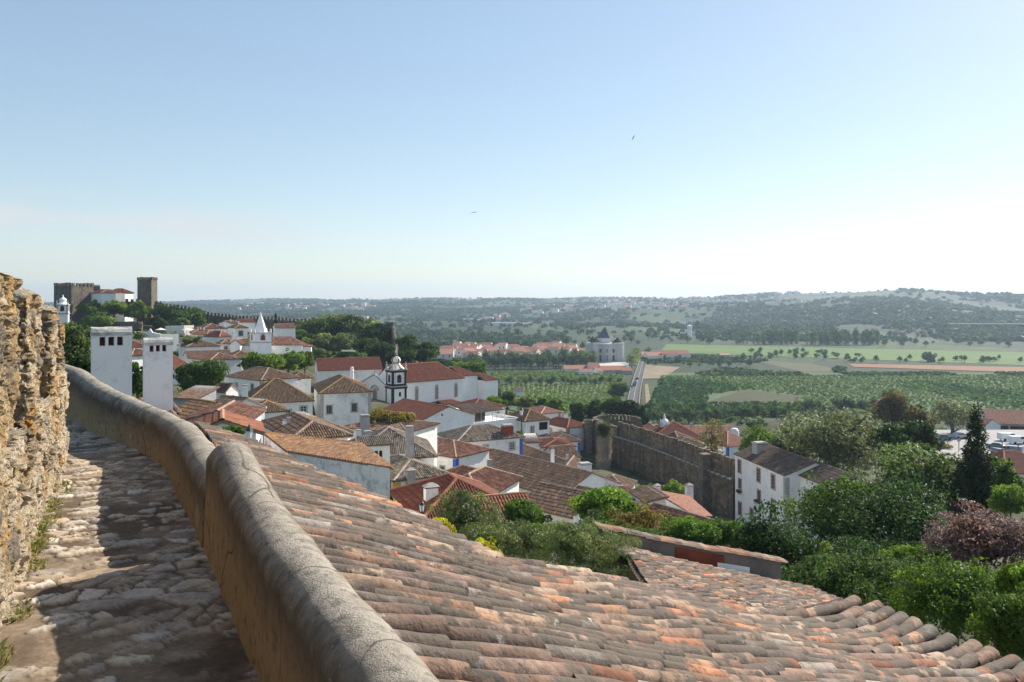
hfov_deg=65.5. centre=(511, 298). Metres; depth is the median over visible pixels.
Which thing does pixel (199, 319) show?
evergreen tree
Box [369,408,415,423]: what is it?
vine
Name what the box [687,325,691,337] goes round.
water tower
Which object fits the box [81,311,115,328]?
plane tree
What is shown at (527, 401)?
hillside tree
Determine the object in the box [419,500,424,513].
street lantern
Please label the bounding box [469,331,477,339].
valley tree
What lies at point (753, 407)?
windbreak tree
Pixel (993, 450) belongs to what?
parked car
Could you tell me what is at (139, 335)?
olive tree
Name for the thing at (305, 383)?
house
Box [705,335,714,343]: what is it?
valley tree
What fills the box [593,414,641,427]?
bastion
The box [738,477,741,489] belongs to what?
window
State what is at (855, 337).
poplar tree
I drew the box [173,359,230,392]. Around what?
tree
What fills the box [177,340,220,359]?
house
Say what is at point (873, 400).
windbreak tree
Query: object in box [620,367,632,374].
farm building
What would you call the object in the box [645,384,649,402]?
dirt track
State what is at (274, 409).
house
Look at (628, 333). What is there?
valley tree
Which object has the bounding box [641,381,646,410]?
verge
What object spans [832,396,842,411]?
windbreak tree
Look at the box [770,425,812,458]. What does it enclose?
poplar tree
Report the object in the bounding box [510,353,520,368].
windbreak tree
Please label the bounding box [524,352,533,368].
windbreak tree
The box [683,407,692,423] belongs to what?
windbreak tree
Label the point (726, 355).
farm building
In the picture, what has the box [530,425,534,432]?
window
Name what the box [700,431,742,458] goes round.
house
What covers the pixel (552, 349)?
village house
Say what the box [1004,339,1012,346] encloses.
valley tree
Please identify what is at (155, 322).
evergreen tree
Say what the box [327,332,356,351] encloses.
hillside tree
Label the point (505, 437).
house
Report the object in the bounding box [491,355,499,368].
windbreak tree
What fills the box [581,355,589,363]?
windbreak tree
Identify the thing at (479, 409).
veranda house
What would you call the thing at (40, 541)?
grass
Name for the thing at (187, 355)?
house
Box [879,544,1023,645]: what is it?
hedge shrub
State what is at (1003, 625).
hedge shrub
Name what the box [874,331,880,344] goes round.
poplar tree
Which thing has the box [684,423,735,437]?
house
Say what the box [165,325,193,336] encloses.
terrace building
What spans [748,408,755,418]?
windbreak tree
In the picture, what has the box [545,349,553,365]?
windbreak tree
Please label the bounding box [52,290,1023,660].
terrain
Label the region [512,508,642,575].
olive tree
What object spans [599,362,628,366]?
church forecourt
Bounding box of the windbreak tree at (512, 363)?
[508,359,516,368]
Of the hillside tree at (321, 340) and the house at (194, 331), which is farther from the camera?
the hillside tree at (321, 340)
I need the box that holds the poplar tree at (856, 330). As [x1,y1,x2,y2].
[853,327,859,344]
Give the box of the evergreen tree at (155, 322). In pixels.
[146,314,168,332]
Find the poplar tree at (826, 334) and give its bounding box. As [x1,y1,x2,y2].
[824,329,828,344]
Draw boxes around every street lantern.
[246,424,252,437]
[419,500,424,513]
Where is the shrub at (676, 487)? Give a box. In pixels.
[661,478,684,494]
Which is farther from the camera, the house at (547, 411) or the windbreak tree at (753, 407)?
the windbreak tree at (753, 407)
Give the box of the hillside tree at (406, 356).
[383,349,417,363]
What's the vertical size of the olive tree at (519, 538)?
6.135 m
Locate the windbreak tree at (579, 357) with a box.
[575,351,584,364]
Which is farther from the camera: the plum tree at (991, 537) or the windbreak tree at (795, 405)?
the windbreak tree at (795, 405)
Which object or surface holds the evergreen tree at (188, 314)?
on the terrain at (802, 364)
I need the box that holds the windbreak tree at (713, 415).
[709,412,718,423]
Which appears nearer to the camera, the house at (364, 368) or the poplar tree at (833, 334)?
the house at (364, 368)
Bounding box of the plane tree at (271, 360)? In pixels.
[236,351,286,369]
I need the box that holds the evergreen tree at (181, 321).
[171,317,190,325]
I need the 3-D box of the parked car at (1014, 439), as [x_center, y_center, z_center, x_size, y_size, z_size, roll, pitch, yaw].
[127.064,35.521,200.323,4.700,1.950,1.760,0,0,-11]
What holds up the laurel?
on the terrain at (802, 364)
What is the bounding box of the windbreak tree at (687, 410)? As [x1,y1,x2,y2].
[683,404,693,422]
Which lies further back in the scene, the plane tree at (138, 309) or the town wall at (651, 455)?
the plane tree at (138, 309)
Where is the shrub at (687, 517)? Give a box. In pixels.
[661,515,699,529]
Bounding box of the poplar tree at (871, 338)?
[868,331,874,344]
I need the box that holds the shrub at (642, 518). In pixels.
[605,500,676,532]
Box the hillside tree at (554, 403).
[543,398,564,410]
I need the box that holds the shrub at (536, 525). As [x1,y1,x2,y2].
[516,522,554,540]
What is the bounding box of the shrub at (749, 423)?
[746,421,760,428]
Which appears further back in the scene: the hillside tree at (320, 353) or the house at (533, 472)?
the hillside tree at (320, 353)
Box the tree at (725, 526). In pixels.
[698,517,745,546]
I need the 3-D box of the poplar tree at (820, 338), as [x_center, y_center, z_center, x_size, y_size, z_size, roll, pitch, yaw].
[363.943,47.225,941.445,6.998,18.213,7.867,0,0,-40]
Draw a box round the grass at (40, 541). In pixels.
[0,479,74,681]
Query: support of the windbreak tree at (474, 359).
on the terrain at (802, 364)
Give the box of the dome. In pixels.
[730,428,738,435]
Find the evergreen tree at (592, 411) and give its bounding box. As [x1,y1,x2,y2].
[584,399,601,419]
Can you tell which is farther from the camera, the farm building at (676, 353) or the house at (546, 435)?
the farm building at (676, 353)
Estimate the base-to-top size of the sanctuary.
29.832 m
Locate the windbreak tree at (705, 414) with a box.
[701,408,708,422]
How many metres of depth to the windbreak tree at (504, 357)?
618.53 m
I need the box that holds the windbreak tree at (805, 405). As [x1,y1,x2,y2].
[801,401,812,410]
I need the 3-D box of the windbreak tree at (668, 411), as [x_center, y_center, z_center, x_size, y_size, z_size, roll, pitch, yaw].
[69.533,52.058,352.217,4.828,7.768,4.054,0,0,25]
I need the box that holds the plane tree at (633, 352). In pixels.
[629,349,638,365]
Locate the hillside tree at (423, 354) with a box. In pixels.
[407,344,434,362]
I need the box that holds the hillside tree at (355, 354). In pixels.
[344,349,366,357]
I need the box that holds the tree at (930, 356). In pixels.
[921,351,936,361]
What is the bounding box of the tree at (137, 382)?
[132,361,142,398]
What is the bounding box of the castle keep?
[54,283,93,321]
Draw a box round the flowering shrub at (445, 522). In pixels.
[433,517,456,532]
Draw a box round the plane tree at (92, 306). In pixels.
[77,299,100,314]
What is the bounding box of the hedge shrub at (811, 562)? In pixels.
[786,540,849,593]
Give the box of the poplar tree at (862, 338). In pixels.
[860,332,864,344]
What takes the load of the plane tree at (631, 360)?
on the terrain at (802, 364)
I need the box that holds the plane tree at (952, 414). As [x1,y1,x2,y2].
[929,397,977,433]
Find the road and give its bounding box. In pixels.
[628,361,646,403]
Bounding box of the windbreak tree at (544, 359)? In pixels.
[541,354,548,365]
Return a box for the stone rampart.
[0,272,69,627]
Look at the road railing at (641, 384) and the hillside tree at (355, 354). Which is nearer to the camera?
the hillside tree at (355, 354)
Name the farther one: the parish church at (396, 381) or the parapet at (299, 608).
the parish church at (396, 381)
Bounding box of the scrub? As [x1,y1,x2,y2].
[69,321,946,436]
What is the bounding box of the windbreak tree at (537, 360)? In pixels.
[533,354,542,368]
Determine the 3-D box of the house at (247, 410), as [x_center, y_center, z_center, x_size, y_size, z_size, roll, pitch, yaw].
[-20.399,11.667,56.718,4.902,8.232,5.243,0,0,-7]
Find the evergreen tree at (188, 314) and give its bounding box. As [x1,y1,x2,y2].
[169,307,205,321]
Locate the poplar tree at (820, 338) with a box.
[816,331,823,343]
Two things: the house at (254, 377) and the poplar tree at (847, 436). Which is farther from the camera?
the house at (254, 377)
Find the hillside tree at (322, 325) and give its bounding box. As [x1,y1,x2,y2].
[295,317,334,334]
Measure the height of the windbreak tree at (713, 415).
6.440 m
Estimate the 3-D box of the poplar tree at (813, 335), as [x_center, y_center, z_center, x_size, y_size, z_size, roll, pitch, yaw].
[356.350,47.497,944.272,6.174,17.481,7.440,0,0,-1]
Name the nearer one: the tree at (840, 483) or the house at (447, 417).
the tree at (840, 483)
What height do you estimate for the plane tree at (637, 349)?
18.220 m
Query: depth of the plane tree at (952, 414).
213.56 m
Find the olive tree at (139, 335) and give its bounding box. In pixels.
[132,331,147,342]
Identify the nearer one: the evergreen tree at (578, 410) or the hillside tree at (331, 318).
the evergreen tree at (578, 410)
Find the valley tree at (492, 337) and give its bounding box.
[486,335,496,341]
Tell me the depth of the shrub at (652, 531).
30.51 m
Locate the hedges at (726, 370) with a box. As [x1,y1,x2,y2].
[640,354,1023,375]
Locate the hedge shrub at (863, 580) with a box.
[798,549,941,615]
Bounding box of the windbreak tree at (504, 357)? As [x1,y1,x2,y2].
[501,353,508,368]
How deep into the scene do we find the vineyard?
481.88 m
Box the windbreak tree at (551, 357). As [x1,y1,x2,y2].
[549,354,558,368]
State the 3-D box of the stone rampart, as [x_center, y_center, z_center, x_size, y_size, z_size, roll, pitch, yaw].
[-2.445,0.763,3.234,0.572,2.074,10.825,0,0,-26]
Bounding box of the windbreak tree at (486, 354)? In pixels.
[482,349,490,360]
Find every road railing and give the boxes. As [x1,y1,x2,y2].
[628,360,639,398]
[639,364,645,404]
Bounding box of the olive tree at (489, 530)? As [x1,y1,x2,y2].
[457,513,528,557]
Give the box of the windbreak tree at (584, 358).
[580,355,587,364]
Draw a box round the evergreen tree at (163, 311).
[149,301,178,322]
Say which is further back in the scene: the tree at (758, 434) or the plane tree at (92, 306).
the plane tree at (92, 306)
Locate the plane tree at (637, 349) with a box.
[632,346,640,357]
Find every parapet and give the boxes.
[64,364,215,547]
[203,441,438,681]
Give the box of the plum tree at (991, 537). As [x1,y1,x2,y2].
[920,498,1023,645]
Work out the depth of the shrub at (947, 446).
193.69 m
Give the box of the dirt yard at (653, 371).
[643,365,678,378]
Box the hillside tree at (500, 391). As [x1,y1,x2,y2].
[498,387,502,396]
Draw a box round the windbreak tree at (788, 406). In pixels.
[783,402,792,408]
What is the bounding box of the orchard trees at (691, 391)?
[649,377,1023,420]
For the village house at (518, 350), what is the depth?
731.10 m
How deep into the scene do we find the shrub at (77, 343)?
61.56 m
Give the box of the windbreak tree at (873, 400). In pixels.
[868,396,876,410]
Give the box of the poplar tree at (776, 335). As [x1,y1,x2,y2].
[774,328,778,343]
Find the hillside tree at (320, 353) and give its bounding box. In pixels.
[312,348,333,358]
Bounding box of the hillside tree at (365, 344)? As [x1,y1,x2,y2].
[354,337,380,357]
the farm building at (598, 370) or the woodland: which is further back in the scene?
the woodland
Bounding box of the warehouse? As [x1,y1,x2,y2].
[491,322,531,325]
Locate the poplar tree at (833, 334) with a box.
[832,330,837,344]
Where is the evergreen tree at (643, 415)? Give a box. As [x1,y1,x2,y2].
[637,405,650,426]
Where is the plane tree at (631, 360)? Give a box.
[627,352,638,367]
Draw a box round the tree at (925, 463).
[862,440,964,511]
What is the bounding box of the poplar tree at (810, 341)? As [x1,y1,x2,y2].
[807,333,813,344]
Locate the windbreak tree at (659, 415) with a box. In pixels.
[654,411,662,423]
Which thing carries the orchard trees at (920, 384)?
on the orchard
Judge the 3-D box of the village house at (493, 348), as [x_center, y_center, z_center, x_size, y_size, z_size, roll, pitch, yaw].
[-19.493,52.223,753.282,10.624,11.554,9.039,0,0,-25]
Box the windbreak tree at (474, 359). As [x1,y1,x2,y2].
[471,354,480,363]
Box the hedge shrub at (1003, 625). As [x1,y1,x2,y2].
[965,581,1023,660]
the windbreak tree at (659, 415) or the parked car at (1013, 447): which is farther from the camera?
the windbreak tree at (659, 415)
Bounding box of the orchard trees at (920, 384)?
[645,376,1023,420]
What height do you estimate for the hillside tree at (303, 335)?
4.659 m
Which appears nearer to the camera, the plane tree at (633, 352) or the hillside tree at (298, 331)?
the hillside tree at (298, 331)
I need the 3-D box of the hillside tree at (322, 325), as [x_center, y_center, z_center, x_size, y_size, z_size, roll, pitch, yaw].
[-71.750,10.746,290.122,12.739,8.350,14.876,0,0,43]
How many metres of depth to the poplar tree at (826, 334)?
940.75 m
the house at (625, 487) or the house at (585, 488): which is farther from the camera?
the house at (625, 487)
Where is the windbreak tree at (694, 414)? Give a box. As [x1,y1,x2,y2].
[689,408,700,423]
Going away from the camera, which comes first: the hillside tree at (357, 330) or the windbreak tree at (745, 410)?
the hillside tree at (357, 330)
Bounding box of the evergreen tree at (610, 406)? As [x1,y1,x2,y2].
[595,395,624,416]
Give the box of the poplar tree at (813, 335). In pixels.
[809,331,814,344]
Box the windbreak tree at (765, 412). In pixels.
[759,407,770,418]
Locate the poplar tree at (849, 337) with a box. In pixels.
[846,331,850,344]
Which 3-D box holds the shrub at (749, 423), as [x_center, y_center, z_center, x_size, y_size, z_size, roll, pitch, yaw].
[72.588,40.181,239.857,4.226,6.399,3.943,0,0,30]
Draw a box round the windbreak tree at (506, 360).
[499,355,508,368]
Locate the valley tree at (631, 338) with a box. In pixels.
[628,336,635,342]
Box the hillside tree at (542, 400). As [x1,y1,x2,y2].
[534,395,552,405]
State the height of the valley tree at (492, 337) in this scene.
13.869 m
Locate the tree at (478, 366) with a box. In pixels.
[452,360,486,374]
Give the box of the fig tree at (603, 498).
[565,484,636,522]
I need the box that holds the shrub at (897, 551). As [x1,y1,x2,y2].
[878,544,930,565]
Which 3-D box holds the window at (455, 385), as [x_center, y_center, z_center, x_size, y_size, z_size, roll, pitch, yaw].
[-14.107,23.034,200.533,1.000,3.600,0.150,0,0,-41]
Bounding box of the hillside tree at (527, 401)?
[512,394,537,407]
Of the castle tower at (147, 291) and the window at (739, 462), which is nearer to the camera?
the window at (739, 462)
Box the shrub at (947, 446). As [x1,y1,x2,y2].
[934,440,952,448]
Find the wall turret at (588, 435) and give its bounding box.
[584,419,592,452]
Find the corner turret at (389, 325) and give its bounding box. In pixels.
[386,322,394,344]
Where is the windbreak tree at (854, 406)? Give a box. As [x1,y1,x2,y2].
[850,402,858,414]
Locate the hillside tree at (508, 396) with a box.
[500,391,515,414]
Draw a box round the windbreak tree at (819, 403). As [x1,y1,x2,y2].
[816,400,823,412]
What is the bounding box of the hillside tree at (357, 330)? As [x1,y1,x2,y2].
[341,317,380,339]
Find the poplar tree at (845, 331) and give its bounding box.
[842,329,847,344]
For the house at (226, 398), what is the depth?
84.91 m
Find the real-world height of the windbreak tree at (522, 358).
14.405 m
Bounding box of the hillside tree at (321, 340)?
[301,332,332,351]
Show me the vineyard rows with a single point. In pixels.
(566, 403)
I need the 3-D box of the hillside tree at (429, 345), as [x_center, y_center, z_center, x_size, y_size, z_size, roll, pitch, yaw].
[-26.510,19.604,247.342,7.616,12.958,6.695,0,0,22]
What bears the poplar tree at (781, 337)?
on the terrain at (802, 364)
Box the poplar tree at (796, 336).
[793,330,799,343]
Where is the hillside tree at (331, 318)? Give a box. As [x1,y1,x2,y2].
[311,313,347,335]
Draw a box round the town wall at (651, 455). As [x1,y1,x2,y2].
[614,421,734,518]
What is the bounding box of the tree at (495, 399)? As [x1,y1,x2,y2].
[485,395,507,404]
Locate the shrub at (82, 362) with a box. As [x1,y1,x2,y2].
[67,355,90,373]
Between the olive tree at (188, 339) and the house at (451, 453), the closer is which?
the house at (451, 453)
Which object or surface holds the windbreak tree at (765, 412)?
on the terrain at (802, 364)
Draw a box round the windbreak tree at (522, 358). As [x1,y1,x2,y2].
[518,353,525,368]
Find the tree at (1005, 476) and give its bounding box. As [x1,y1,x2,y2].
[988,456,1023,654]
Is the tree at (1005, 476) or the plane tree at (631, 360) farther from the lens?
the plane tree at (631, 360)
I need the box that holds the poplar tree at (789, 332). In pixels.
[786,328,792,343]
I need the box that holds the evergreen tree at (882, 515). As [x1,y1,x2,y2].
[787,465,971,568]
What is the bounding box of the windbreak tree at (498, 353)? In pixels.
[494,349,501,355]
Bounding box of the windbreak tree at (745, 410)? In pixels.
[742,403,751,417]
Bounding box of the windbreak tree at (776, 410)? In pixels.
[770,404,781,417]
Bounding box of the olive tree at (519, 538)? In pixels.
[497,519,555,563]
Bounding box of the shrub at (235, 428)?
[222,424,245,434]
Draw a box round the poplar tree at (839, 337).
[837,331,841,344]
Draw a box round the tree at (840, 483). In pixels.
[778,469,885,552]
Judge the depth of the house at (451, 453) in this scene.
114.92 m
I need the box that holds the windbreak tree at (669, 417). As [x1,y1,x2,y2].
[665,413,673,420]
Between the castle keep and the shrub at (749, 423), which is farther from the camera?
the castle keep
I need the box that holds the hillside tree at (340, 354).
[332,350,349,357]
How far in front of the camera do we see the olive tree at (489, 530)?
21.93 m
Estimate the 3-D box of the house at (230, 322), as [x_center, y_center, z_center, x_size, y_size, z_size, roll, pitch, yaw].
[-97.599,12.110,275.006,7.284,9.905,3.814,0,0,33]
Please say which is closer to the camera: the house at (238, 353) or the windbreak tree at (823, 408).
the house at (238, 353)
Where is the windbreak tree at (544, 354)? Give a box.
[538,351,547,367]
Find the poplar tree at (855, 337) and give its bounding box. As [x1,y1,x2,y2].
[853,332,857,344]
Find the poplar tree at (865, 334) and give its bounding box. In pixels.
[862,330,867,343]
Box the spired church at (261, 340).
[242,311,312,354]
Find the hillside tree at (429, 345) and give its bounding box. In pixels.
[421,341,440,361]
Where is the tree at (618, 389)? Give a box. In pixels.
[606,382,629,397]
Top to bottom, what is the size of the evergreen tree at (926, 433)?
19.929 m
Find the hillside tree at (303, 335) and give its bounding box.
[295,332,313,342]
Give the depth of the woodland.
1679.79 m
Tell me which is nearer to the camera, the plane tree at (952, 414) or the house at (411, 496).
the house at (411, 496)
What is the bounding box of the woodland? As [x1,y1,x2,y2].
[43,288,1023,351]
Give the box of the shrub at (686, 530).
[654,518,722,544]
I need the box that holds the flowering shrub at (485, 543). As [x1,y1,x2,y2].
[474,536,502,552]
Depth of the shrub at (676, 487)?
115.67 m
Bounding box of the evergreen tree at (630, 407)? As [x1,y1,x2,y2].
[619,399,639,415]
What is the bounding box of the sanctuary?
[586,327,623,361]
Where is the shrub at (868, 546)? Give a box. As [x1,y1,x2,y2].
[804,532,978,624]
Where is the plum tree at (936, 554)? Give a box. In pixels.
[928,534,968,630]
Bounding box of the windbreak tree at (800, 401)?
[794,397,803,407]
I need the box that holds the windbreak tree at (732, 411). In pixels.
[725,406,735,416]
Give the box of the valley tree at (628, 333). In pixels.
[623,331,632,337]
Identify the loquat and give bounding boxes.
[992,557,1023,597]
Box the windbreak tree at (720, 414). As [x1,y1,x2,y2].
[713,407,723,418]
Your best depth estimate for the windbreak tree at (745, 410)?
354.82 m
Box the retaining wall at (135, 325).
[112,321,142,330]
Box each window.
[238,330,242,335]
[299,405,307,412]
[325,404,332,414]
[350,402,357,412]
[415,386,418,400]
[435,384,437,398]
[454,383,457,396]
[475,413,480,421]
[481,412,484,420]
[508,441,515,450]
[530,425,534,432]
[737,458,741,473]
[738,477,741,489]
[738,500,741,515]
[749,507,753,520]
[756,467,760,483]
[757,489,760,500]
[770,473,775,490]
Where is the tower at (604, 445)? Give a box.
[593,417,613,469]
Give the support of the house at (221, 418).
on the terrain at (802, 364)
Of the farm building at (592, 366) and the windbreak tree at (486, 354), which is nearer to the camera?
the farm building at (592, 366)
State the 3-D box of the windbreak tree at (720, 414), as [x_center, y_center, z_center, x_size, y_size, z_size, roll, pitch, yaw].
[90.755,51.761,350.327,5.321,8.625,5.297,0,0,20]
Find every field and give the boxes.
[499,371,624,380]
[505,397,604,413]
[662,344,1023,364]
[709,389,803,402]
[850,364,1023,371]
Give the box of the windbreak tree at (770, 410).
[767,405,775,417]
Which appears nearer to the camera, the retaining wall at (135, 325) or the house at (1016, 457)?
the house at (1016, 457)
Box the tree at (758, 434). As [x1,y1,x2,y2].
[738,424,779,450]
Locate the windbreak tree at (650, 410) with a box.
[646,406,653,412]
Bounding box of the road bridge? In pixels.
[947,323,1023,324]
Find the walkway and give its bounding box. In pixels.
[0,418,259,681]
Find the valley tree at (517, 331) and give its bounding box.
[514,328,521,335]
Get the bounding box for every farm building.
[513,387,523,396]
[562,365,587,371]
[578,369,592,374]
[586,362,599,369]
[593,367,602,373]
[598,366,621,373]
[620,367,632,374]
[643,352,662,358]
[649,350,690,357]
[717,353,729,357]
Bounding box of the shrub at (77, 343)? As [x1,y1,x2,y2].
[62,319,90,363]
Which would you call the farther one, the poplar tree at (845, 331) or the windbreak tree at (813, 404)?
the poplar tree at (845, 331)
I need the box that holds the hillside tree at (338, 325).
[328,314,365,338]
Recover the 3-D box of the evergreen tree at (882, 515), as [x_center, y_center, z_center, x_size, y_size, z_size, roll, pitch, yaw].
[20.336,15.254,43.942,10.267,12.288,8.586,0,0,0]
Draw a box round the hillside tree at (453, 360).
[446,357,462,365]
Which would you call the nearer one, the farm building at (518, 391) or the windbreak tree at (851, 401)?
the windbreak tree at (851, 401)
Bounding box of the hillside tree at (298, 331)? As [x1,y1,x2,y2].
[295,329,305,334]
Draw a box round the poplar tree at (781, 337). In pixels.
[778,331,783,343]
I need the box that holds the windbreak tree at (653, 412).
[651,410,657,421]
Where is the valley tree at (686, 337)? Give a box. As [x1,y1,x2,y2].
[683,335,691,342]
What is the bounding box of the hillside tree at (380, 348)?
[371,341,395,368]
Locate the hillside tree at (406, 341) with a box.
[392,333,419,350]
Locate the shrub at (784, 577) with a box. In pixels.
[781,562,808,583]
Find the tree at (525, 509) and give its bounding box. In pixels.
[501,497,552,549]
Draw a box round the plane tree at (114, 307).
[98,299,128,321]
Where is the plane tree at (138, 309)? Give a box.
[125,300,152,321]
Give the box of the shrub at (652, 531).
[574,518,663,547]
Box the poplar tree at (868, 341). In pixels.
[865,329,870,344]
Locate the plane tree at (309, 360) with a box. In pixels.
[296,351,314,373]
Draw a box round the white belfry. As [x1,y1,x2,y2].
[55,295,69,323]
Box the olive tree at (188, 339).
[182,335,202,343]
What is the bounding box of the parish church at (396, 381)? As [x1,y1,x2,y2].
[361,350,499,406]
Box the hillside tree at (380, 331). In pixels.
[363,322,393,341]
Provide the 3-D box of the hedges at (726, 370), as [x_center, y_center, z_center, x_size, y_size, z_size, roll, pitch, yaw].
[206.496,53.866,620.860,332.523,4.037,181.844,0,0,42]
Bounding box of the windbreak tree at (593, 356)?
[588,351,598,362]
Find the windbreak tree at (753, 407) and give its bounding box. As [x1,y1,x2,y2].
[748,400,759,414]
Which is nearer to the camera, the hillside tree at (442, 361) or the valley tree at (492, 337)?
the hillside tree at (442, 361)
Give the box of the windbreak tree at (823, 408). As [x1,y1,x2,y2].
[820,404,826,413]
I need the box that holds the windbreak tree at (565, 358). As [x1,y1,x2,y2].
[561,353,571,364]
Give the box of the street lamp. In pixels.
[519,406,523,429]
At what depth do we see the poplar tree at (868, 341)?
940.89 m
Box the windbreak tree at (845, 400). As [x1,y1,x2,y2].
[839,395,849,410]
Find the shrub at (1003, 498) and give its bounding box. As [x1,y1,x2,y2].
[987,483,1023,653]
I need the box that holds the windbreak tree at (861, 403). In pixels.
[856,399,866,412]
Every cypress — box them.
[942,454,971,646]
[957,398,1000,640]
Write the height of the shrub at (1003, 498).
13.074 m
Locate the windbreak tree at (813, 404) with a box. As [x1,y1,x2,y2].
[808,399,817,412]
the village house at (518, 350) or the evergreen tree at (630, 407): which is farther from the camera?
the village house at (518, 350)
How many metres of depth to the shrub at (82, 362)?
39.60 m
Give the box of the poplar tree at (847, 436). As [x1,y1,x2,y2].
[775,405,881,477]
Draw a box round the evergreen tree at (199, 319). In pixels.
[190,313,206,325]
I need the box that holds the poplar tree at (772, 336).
[770,332,774,343]
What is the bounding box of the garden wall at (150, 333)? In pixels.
[134,329,178,350]
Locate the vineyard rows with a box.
[490,370,626,412]
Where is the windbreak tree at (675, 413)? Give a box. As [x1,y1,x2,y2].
[672,408,679,420]
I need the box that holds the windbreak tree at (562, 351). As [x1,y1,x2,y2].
[557,347,568,364]
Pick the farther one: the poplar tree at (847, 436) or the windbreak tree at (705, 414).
the windbreak tree at (705, 414)
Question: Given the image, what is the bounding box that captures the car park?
[932,430,1023,459]
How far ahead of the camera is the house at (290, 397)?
143.95 m
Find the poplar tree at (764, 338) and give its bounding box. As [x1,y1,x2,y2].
[761,331,767,343]
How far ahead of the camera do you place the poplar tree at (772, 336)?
956.07 m
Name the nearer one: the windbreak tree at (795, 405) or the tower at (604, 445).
the tower at (604, 445)
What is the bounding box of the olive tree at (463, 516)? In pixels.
[427,487,503,537]
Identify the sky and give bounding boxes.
[0,0,1023,301]
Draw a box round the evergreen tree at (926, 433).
[867,419,945,466]
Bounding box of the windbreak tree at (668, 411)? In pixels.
[664,407,673,414]
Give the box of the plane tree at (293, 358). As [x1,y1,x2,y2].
[277,347,305,372]
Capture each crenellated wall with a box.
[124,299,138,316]
[154,302,385,342]
[391,324,397,349]
[592,419,617,462]
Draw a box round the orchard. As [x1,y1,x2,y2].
[651,373,1023,421]
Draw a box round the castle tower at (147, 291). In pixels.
[137,277,157,325]
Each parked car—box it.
[935,434,952,439]
[951,432,966,438]
[987,442,1005,447]
[990,448,1004,452]
[997,432,1014,440]
[1003,445,1023,452]
[1006,435,1023,443]
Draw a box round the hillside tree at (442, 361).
[422,357,449,366]
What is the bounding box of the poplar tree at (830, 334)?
[829,328,833,343]
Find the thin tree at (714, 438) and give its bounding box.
[695,417,728,453]
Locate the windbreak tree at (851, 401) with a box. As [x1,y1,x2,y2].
[844,399,856,412]
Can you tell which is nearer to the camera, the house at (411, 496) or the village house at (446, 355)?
the house at (411, 496)
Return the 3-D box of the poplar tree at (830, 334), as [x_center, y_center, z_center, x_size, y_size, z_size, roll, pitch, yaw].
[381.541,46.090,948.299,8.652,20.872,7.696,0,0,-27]
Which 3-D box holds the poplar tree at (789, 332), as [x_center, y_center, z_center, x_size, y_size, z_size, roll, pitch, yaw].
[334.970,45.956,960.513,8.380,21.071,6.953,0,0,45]
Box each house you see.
[90,326,182,418]
[92,289,116,321]
[132,340,142,348]
[132,348,142,374]
[173,354,188,384]
[173,385,219,406]
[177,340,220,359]
[178,398,221,418]
[182,349,230,362]
[182,400,266,442]
[189,327,204,336]
[190,352,240,381]
[190,408,265,438]
[193,322,227,332]
[193,329,219,340]
[194,421,1023,681]
[203,330,232,343]
[214,395,267,442]
[215,340,230,349]
[215,382,247,398]
[218,319,239,332]
[226,366,299,395]
[227,324,248,340]
[228,350,247,370]
[229,338,244,352]
[235,319,255,331]
[241,378,314,414]
[248,397,267,401]
[259,400,288,418]
[261,411,353,442]
[264,431,392,497]
[273,323,295,337]
[291,371,312,394]
[299,411,353,439]
[312,374,373,425]
[314,357,382,382]
[343,418,440,466]
[347,367,365,384]
[349,414,437,464]
[356,434,392,462]
[383,398,475,436]
[390,453,449,497]
[390,473,498,533]
[437,352,452,359]
[437,423,525,454]
[437,437,491,469]
[440,346,453,348]
[440,349,453,356]
[445,464,475,474]
[450,398,506,415]
[452,341,461,345]
[453,401,517,431]
[455,348,462,355]
[461,348,474,357]
[461,466,522,492]
[463,491,541,557]
[464,351,481,359]
[485,347,497,350]
[486,446,623,493]
[497,343,507,351]
[507,344,518,348]
[507,408,551,434]
[512,348,522,354]
[523,433,541,448]
[523,443,593,471]
[528,481,587,566]
[529,405,568,417]
[538,433,550,437]
[539,437,576,449]
[543,444,581,459]
[546,347,559,355]
[549,416,583,449]
[549,431,581,453]
[550,449,592,471]
[552,343,562,346]
[575,485,634,501]
[588,521,957,646]
[604,474,637,488]
[608,485,630,495]
[627,485,669,513]
[643,422,655,429]
[647,502,737,546]
[652,483,711,517]
[653,421,703,442]
[666,431,694,439]
[677,436,704,447]
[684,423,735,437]
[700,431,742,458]
[733,441,820,537]
[798,461,923,555]
[947,417,1000,429]
[980,408,1023,429]
[980,450,1023,483]
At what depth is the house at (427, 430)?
106.06 m
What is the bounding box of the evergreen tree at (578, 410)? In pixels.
[569,402,587,422]
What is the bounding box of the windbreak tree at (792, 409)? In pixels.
[789,406,796,414]
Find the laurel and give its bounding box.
[726,499,820,574]
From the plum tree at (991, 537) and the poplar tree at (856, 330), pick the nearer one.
the plum tree at (991, 537)
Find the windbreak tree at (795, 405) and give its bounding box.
[790,400,800,411]
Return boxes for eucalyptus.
[867,388,910,455]
[905,403,936,427]
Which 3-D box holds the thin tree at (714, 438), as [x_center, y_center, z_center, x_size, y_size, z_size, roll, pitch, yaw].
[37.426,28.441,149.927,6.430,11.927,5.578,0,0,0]
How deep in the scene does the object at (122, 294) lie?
317.00 m
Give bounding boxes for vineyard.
[502,382,621,397]
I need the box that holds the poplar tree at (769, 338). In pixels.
[767,333,771,343]

